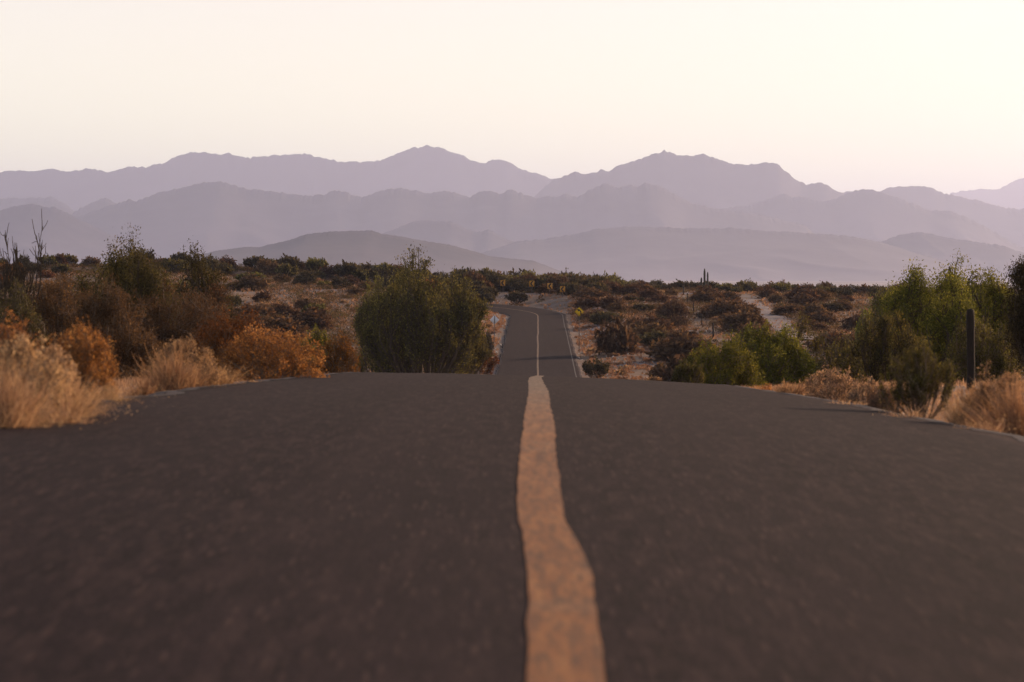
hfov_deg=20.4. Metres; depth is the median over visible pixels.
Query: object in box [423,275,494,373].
palo verde
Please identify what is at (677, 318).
scrub bush
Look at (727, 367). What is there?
green bush
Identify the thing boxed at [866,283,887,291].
scrub bush
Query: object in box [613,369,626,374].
dry mound
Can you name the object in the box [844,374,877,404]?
dry bush
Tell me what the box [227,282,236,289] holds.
scrub bush
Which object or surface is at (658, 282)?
creosote bush
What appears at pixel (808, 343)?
scrub bush
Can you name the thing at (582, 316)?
scrub bush
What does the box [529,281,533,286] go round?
chevron sign
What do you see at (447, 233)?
mountain range
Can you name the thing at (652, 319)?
scrub bush
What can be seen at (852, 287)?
creosote bush
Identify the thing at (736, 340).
scrub bush
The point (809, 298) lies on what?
scrub bush
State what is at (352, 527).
road
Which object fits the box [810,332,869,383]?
bush
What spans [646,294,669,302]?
scrub bush
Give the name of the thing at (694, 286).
creosote bush
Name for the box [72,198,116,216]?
mountain range
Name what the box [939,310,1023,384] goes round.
bush
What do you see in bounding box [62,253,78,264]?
creosote bush
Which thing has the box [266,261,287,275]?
creosote bush
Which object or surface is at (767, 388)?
grass tussock
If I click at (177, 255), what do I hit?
creosote bush
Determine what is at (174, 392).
gravel shoulder
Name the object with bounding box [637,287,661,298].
scrub bush
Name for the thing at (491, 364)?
bush
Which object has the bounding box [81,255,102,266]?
creosote bush
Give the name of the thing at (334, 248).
mountain range
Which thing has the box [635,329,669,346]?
scrub bush
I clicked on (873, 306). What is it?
bush
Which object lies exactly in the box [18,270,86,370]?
thicket bush
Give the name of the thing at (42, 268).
scrub bush
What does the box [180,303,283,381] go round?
rust bush
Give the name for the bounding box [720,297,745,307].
scrub bush
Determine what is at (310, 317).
scrub bush
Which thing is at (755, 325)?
scrub bush
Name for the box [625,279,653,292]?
scrub bush
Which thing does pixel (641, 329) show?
scrub bush
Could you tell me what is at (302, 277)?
scrub bush
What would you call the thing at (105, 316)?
thicket bush
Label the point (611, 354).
dry mound
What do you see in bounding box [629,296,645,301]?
scrub bush
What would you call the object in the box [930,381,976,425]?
dry weed
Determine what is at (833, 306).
scrub bush
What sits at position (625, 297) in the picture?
scrub bush
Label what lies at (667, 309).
scrub bush
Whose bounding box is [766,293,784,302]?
scrub bush
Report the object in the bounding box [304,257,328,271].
creosote bush
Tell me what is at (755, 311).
scrub bush
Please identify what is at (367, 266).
creosote bush
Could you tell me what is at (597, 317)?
scrub bush
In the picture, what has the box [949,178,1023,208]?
mountain range
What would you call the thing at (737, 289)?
creosote bush
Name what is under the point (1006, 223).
mountain range
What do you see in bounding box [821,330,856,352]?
scrub bush
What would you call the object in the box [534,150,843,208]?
mountain range
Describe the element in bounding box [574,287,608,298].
scrub bush
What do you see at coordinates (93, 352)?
orange bush
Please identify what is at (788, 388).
dry weed
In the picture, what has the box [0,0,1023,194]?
sky
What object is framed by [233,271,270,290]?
scrub bush
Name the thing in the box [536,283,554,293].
scrub bush
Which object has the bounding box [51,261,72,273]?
scrub bush
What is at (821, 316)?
scrub bush
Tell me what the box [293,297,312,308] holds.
scrub bush
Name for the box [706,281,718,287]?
creosote bush
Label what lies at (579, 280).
scrub bush
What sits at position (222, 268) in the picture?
creosote bush
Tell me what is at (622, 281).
creosote bush
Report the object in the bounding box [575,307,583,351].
curve warning sign
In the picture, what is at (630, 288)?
scrub bush
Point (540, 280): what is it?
creosote bush
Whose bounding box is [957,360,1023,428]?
dry bush
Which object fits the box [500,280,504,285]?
chevron sign
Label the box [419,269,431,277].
creosote bush
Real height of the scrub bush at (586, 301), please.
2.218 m
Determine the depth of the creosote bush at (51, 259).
434.02 m
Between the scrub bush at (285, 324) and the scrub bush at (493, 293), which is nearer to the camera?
the scrub bush at (285, 324)
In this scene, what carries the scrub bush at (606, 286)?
on the desert ground at (563, 302)
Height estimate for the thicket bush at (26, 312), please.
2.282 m
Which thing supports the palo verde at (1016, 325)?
on the desert ground at (563, 302)
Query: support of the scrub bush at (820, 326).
on the desert ground at (563, 302)
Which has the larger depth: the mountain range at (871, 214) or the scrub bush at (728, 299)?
the mountain range at (871, 214)
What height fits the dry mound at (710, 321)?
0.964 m
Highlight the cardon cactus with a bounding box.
[700,269,708,286]
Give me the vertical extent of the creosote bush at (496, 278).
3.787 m
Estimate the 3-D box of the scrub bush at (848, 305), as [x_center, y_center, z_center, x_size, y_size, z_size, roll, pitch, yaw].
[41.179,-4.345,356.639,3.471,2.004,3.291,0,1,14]
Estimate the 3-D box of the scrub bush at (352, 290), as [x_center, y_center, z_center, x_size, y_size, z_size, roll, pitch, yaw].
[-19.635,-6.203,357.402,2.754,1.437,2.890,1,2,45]
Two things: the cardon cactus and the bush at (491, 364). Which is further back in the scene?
the cardon cactus
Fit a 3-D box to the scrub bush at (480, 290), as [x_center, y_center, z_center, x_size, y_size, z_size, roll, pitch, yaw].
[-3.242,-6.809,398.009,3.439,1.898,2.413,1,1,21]
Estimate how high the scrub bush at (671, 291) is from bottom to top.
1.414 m
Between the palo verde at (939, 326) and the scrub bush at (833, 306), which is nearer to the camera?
the palo verde at (939, 326)
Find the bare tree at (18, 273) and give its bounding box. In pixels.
[0,209,47,346]
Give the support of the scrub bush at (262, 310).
on the desert ground at (563, 302)
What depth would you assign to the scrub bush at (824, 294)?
382.74 m
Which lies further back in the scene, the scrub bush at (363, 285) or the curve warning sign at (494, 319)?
the scrub bush at (363, 285)
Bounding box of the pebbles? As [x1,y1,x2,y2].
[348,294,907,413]
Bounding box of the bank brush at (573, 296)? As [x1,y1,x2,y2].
[472,289,581,305]
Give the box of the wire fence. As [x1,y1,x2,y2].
[683,284,728,339]
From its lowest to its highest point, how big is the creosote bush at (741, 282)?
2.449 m
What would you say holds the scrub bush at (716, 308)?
on the desert ground at (563, 302)
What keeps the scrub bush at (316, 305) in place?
on the desert ground at (563, 302)
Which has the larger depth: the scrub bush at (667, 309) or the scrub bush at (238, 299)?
the scrub bush at (667, 309)
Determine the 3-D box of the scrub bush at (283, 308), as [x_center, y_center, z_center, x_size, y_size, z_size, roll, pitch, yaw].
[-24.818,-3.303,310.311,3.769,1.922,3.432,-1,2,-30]
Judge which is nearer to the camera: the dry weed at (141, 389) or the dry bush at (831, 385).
the dry weed at (141, 389)
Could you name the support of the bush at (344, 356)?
on the desert ground at (563, 302)
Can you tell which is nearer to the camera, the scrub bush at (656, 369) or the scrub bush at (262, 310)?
the scrub bush at (656, 369)
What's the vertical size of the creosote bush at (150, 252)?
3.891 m
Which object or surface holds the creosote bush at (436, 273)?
on the desert ground at (563, 302)
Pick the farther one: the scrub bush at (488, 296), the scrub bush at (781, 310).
the scrub bush at (488, 296)
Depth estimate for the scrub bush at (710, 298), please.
369.12 m
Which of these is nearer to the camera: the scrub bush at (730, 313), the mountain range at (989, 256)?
the scrub bush at (730, 313)
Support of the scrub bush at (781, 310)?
on the desert ground at (563, 302)
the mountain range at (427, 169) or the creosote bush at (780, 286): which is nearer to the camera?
the creosote bush at (780, 286)
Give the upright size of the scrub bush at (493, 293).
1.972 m
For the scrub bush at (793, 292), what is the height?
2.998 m
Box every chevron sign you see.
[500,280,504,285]
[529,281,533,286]
[547,283,551,288]
[560,286,564,297]
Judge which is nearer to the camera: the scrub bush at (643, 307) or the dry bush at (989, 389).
the dry bush at (989, 389)
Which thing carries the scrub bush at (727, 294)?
on the desert ground at (563, 302)
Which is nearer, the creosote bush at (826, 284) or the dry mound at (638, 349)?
the dry mound at (638, 349)
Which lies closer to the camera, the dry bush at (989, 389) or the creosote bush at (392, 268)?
the dry bush at (989, 389)
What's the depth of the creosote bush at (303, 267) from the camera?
431.92 m
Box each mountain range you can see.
[0,145,552,210]
[0,196,74,214]
[0,204,157,263]
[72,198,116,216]
[76,181,814,258]
[192,230,601,276]
[382,220,514,252]
[482,226,1007,280]
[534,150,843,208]
[722,189,1023,252]
[843,186,1023,246]
[882,232,1023,279]
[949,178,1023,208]
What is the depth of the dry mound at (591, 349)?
266.86 m
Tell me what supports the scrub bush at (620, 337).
on the desert ground at (563, 302)
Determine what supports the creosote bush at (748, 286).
on the desert ground at (563, 302)
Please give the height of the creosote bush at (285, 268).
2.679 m
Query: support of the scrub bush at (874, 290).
on the desert ground at (563, 302)
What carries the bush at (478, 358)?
on the desert ground at (563, 302)
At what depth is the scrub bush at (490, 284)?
407.18 m
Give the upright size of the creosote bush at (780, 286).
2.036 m
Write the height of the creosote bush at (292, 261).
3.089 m
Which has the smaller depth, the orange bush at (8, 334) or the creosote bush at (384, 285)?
the orange bush at (8, 334)
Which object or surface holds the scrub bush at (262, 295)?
on the desert ground at (563, 302)
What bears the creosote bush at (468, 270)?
on the desert ground at (563, 302)
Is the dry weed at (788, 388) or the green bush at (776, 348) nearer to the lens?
the dry weed at (788, 388)
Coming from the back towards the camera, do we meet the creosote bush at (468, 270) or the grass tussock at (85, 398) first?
the creosote bush at (468, 270)
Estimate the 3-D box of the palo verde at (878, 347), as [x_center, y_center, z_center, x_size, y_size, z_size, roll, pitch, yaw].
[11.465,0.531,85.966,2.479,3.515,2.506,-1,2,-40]
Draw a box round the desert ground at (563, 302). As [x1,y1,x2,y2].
[0,267,1023,420]
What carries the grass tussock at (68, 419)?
on the desert ground at (563, 302)
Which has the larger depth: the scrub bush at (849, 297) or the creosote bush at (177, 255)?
the creosote bush at (177, 255)
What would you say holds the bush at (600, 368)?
on the desert ground at (563, 302)
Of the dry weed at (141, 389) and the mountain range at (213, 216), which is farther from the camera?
the mountain range at (213, 216)
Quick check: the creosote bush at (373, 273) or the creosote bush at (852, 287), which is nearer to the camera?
the creosote bush at (373, 273)
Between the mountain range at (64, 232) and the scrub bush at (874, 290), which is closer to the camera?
the scrub bush at (874, 290)
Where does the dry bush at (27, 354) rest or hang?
on the desert ground at (563, 302)
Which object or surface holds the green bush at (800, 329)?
on the desert ground at (563, 302)
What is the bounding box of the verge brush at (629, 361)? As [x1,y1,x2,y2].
[423,296,723,379]
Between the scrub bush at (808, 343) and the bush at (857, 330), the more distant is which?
the scrub bush at (808, 343)
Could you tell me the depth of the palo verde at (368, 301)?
197.71 m
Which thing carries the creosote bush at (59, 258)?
on the desert ground at (563, 302)
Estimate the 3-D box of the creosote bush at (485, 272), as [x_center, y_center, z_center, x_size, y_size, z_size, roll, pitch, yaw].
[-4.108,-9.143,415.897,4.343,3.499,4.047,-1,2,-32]
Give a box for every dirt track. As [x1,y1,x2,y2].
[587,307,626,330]
[740,299,815,338]
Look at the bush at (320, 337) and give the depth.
63.92 m
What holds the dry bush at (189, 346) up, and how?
on the desert ground at (563, 302)
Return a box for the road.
[0,303,1023,681]
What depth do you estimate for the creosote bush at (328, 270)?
422.44 m
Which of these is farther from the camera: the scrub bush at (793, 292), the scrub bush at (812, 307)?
the scrub bush at (793, 292)
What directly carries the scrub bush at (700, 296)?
on the desert ground at (563, 302)
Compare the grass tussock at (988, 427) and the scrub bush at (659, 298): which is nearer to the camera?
the grass tussock at (988, 427)
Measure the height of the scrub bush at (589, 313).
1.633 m
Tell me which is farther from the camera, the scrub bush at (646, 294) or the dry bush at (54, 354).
the scrub bush at (646, 294)
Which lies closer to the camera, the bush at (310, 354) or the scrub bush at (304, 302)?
the bush at (310, 354)
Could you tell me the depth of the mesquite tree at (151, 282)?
83.39 m
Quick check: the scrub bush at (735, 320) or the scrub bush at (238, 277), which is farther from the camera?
the scrub bush at (238, 277)
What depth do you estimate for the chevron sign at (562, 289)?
389.94 m
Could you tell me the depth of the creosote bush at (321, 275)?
420.22 m
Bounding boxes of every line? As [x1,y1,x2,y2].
[487,306,604,681]
[498,304,576,376]
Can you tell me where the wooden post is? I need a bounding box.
[966,309,974,389]
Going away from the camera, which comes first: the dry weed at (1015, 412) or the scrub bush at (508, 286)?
the dry weed at (1015, 412)
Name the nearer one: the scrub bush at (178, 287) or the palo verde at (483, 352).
the palo verde at (483, 352)
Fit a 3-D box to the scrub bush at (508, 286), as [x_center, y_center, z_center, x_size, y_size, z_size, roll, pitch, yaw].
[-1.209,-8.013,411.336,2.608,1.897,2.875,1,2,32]
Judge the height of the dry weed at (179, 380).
0.663 m
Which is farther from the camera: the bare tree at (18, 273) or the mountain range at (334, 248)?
the mountain range at (334, 248)
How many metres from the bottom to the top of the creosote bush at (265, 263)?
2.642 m
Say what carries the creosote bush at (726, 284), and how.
on the desert ground at (563, 302)
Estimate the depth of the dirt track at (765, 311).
330.00 m
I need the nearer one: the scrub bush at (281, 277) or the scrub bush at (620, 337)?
the scrub bush at (620, 337)
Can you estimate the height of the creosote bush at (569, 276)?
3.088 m
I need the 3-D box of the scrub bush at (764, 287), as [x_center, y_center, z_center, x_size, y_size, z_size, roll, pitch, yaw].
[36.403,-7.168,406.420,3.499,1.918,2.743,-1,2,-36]
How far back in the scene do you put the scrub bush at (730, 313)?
316.98 m
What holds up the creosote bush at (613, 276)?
on the desert ground at (563, 302)
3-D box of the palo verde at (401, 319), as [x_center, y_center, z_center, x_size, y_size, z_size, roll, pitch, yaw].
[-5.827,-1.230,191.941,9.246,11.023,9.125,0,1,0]
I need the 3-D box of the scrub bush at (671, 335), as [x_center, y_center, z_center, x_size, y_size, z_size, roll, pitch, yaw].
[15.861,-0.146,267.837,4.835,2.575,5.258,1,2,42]
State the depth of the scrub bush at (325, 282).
372.86 m
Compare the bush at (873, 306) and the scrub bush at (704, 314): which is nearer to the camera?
the bush at (873, 306)
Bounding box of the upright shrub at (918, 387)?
[876,337,958,418]
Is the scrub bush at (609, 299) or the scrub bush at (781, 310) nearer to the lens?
the scrub bush at (781, 310)
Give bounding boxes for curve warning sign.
[490,315,498,354]
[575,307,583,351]
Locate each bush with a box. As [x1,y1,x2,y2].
[0,277,49,354]
[0,310,46,394]
[0,330,72,418]
[18,254,32,265]
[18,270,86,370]
[26,262,47,273]
[31,334,84,400]
[33,316,121,399]
[36,254,56,267]
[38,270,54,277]
[39,279,72,296]
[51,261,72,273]
[53,253,67,264]
[55,272,166,380]
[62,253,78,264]
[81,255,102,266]
[128,278,238,377]
[140,246,158,261]
[145,333,220,387]
[151,258,167,271]
[159,257,189,272]
[170,251,190,260]
[170,282,188,294]
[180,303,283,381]
[202,253,220,270]
[207,258,230,275]
[213,321,329,381]
[216,263,233,273]
[218,255,237,268]
[223,293,243,307]
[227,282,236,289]
[229,303,281,320]
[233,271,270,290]
[234,271,267,280]
[238,313,268,327]
[241,266,270,277]
[242,255,269,266]
[249,314,308,340]
[251,289,271,301]
[253,259,270,271]
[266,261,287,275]
[272,274,290,282]
[272,302,295,316]
[274,263,298,276]
[275,252,303,268]
[286,306,334,329]
[290,270,318,284]
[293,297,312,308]
[294,338,318,374]
[298,260,307,272]
[300,302,326,312]
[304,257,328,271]
[304,323,330,369]
[309,269,325,280]
[315,330,361,374]
[316,264,336,277]
[316,280,330,285]
[331,275,353,288]
[333,259,361,277]
[343,275,359,284]
[346,286,365,294]
[347,264,369,281]
[351,268,370,281]
[357,280,374,289]
[359,261,375,274]
[368,266,390,279]
[372,262,392,271]
[373,280,391,288]
[388,265,413,276]
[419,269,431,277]
[426,279,441,293]
[428,272,452,281]
[431,271,448,278]
[449,266,474,280]
[452,269,477,279]
[458,336,487,373]
[460,270,488,287]
[461,277,485,286]
[463,282,483,293]
[466,353,499,374]
[475,267,498,275]
[477,286,500,296]
[480,288,495,298]
[480,290,495,301]
[483,276,493,287]
[483,331,494,354]
[484,269,507,291]
[498,280,510,291]
[502,275,513,289]
[503,268,524,275]
[504,289,529,303]
[509,280,535,292]
[514,272,538,288]
[516,269,540,276]
[520,277,537,287]
[536,273,552,287]
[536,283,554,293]
[546,273,570,291]
[557,281,577,295]
[559,272,586,281]
[572,276,589,283]
[572,295,601,309]
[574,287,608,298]
[576,311,589,319]
[581,355,610,377]
[584,279,609,291]
[584,308,602,318]
[587,275,610,283]
[588,310,623,323]
[590,280,611,295]
[592,311,642,355]
[598,293,624,308]
[602,280,622,294]
[604,271,621,279]
[607,300,626,311]
[609,276,625,286]
[616,283,642,295]
[621,294,639,300]
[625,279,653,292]
[627,317,638,324]
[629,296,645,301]
[630,303,655,311]
[630,310,674,332]
[631,320,669,335]
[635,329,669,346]
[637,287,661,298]
[643,327,716,361]
[644,362,668,378]
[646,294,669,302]
[647,279,665,286]
[655,297,689,319]
[656,350,699,381]
[662,283,677,289]
[663,326,711,346]
[664,287,678,295]
[669,313,688,326]
[670,279,692,289]
[670,357,705,383]
[676,325,769,387]
[687,289,717,302]
[692,281,709,288]
[693,307,709,317]
[694,284,724,297]
[702,298,743,317]
[703,295,722,302]
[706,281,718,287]
[714,310,770,331]
[715,283,732,286]
[717,319,819,386]
[717,334,764,355]
[718,284,731,291]
[718,311,739,321]
[720,290,740,299]
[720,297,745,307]
[730,287,742,291]
[733,306,762,318]
[734,321,768,337]
[736,279,757,285]
[736,302,760,313]
[739,281,760,290]
[755,284,775,294]
[758,288,779,297]
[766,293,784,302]
[770,282,789,291]
[770,303,804,314]
[772,307,846,384]
[783,284,819,299]
[788,292,818,305]
[796,282,814,290]
[802,301,829,317]
[802,328,854,351]
[802,358,858,401]
[805,287,831,301]
[805,311,837,323]
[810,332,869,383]
[812,322,830,330]
[817,281,832,286]
[817,285,830,291]
[818,301,845,311]
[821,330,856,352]
[829,286,842,292]
[832,298,853,310]
[833,288,853,297]
[838,311,872,330]
[839,295,854,300]
[843,284,859,291]
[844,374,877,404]
[853,294,872,354]
[857,283,870,294]
[865,259,928,359]
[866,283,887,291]
[867,286,888,296]
[867,381,904,412]
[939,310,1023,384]
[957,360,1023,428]
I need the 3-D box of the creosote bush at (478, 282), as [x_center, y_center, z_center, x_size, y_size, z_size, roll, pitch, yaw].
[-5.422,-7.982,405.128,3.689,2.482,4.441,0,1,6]
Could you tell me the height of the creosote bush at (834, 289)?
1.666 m
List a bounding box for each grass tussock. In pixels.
[0,356,115,429]
[25,386,131,423]
[32,357,176,418]
[80,381,168,400]
[751,383,776,391]
[832,398,866,404]
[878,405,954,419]
[957,415,1019,433]
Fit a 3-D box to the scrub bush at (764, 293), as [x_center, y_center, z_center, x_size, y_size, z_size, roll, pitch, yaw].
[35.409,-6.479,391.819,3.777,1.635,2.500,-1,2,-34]
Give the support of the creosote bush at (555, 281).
on the desert ground at (563, 302)
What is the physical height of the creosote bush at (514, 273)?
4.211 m
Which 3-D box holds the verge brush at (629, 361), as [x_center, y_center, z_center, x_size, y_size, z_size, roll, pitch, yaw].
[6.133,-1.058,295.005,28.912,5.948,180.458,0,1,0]
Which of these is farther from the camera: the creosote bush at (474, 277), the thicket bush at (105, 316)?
the creosote bush at (474, 277)
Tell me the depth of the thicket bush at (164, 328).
67.66 m
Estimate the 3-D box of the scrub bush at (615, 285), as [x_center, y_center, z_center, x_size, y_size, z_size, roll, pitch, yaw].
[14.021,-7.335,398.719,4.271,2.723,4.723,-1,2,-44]
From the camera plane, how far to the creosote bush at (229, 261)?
431.20 m
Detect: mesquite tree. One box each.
[67,235,183,379]
[99,223,147,377]
[170,238,245,324]
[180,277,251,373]
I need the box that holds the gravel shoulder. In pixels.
[92,305,1023,441]
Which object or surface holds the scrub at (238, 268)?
on the desert ground at (563, 302)
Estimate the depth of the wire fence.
314.98 m
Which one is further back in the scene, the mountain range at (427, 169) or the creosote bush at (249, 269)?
the mountain range at (427, 169)
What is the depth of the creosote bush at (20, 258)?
433.68 m
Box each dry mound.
[585,347,598,352]
[606,352,619,356]
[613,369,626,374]
[613,375,627,378]
[634,347,647,352]
[647,375,662,380]
[707,320,718,325]
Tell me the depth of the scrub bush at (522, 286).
407.03 m
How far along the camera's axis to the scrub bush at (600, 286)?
385.89 m
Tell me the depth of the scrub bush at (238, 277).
376.08 m
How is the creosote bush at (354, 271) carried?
on the desert ground at (563, 302)
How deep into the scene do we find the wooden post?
45.96 m
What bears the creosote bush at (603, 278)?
on the desert ground at (563, 302)
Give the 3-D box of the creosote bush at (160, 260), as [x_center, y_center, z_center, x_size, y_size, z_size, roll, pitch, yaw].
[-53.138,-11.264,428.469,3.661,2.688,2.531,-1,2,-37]
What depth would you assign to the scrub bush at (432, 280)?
366.90 m
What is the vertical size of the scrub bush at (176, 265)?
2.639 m
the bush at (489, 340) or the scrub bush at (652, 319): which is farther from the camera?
the scrub bush at (652, 319)
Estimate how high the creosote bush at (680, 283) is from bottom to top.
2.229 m
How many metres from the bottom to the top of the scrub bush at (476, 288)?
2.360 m
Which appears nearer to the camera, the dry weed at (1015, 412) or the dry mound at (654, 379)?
the dry weed at (1015, 412)
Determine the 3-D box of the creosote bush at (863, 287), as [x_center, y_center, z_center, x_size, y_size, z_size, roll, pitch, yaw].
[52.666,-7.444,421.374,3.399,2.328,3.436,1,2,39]
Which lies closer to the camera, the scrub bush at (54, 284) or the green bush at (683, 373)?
the green bush at (683, 373)
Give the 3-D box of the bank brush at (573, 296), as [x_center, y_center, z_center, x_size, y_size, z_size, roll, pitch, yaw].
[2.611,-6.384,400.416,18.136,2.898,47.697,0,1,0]
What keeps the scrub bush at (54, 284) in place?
on the desert ground at (563, 302)
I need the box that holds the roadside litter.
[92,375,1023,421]
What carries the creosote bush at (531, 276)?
on the desert ground at (563, 302)
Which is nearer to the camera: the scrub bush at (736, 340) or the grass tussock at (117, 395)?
the grass tussock at (117, 395)
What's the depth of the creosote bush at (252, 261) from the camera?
431.65 m
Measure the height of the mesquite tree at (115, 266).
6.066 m
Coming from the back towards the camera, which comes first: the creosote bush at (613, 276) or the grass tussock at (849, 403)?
the creosote bush at (613, 276)
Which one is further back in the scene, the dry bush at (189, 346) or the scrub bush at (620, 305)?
the scrub bush at (620, 305)
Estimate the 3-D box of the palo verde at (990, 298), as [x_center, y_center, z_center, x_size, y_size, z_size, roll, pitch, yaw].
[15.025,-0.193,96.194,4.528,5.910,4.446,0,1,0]
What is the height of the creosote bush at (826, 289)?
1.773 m
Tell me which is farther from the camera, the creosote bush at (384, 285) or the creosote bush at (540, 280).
the creosote bush at (540, 280)
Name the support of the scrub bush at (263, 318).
on the desert ground at (563, 302)
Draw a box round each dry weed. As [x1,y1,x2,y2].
[117,338,238,392]
[117,374,174,396]
[199,360,255,384]
[770,378,817,394]
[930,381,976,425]
[931,373,1023,435]
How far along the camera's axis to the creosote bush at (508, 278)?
412.88 m
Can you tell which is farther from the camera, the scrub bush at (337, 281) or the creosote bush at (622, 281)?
the creosote bush at (622, 281)
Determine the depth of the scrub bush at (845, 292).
395.43 m
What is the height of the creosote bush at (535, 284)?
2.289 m
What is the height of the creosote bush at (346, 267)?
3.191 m
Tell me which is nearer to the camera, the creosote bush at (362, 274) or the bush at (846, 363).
the bush at (846, 363)
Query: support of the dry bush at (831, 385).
on the desert ground at (563, 302)
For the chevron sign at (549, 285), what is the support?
on the desert ground at (563, 302)
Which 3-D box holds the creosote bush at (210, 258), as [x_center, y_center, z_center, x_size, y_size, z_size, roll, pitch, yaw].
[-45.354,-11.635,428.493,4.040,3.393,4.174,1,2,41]
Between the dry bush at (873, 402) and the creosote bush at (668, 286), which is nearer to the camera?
the dry bush at (873, 402)
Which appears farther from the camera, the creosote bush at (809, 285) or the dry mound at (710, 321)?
the creosote bush at (809, 285)
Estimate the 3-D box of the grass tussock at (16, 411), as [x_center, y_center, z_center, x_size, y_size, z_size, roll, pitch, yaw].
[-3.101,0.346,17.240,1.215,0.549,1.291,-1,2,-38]
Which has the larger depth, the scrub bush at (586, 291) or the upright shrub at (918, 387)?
the scrub bush at (586, 291)
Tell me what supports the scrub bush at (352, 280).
on the desert ground at (563, 302)
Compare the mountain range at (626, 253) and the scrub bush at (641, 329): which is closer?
the scrub bush at (641, 329)
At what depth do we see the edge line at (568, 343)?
277.01 m
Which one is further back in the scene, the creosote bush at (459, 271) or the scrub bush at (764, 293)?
the creosote bush at (459, 271)
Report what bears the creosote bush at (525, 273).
on the desert ground at (563, 302)
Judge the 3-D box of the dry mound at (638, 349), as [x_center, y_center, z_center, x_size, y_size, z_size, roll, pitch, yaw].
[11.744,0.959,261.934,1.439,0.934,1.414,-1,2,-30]
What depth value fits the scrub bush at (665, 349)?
249.00 m
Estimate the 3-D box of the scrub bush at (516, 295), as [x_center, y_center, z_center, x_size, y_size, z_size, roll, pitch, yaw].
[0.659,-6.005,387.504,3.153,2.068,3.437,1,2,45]
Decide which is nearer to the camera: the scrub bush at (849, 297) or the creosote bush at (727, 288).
the scrub bush at (849, 297)
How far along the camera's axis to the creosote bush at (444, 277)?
407.48 m
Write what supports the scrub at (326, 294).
on the desert ground at (563, 302)
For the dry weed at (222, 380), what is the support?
on the desert ground at (563, 302)
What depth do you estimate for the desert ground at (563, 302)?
350.42 m
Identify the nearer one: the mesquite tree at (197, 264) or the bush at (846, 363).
the mesquite tree at (197, 264)
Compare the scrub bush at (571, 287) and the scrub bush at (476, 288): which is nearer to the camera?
the scrub bush at (571, 287)
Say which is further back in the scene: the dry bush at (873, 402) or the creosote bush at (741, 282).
the creosote bush at (741, 282)
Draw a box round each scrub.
[0,263,1022,380]
[22,262,791,291]
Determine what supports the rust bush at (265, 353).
on the desert ground at (563, 302)
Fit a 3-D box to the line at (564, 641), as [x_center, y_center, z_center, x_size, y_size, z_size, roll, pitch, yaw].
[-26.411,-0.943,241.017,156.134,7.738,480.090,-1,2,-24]
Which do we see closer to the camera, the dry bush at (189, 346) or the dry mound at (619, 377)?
the dry bush at (189, 346)
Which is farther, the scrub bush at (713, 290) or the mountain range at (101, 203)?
the mountain range at (101, 203)
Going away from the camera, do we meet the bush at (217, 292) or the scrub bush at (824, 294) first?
the bush at (217, 292)
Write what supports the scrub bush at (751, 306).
on the desert ground at (563, 302)
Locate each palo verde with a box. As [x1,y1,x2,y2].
[349,268,411,372]
[359,241,492,373]
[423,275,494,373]
[844,303,931,385]
[861,257,986,381]
[924,248,1016,378]
[992,254,1023,379]
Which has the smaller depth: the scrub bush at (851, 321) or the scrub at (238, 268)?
the scrub bush at (851, 321)
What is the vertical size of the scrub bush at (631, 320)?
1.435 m
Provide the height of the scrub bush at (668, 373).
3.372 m
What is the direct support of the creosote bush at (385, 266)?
on the desert ground at (563, 302)
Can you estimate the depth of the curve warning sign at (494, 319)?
246.02 m

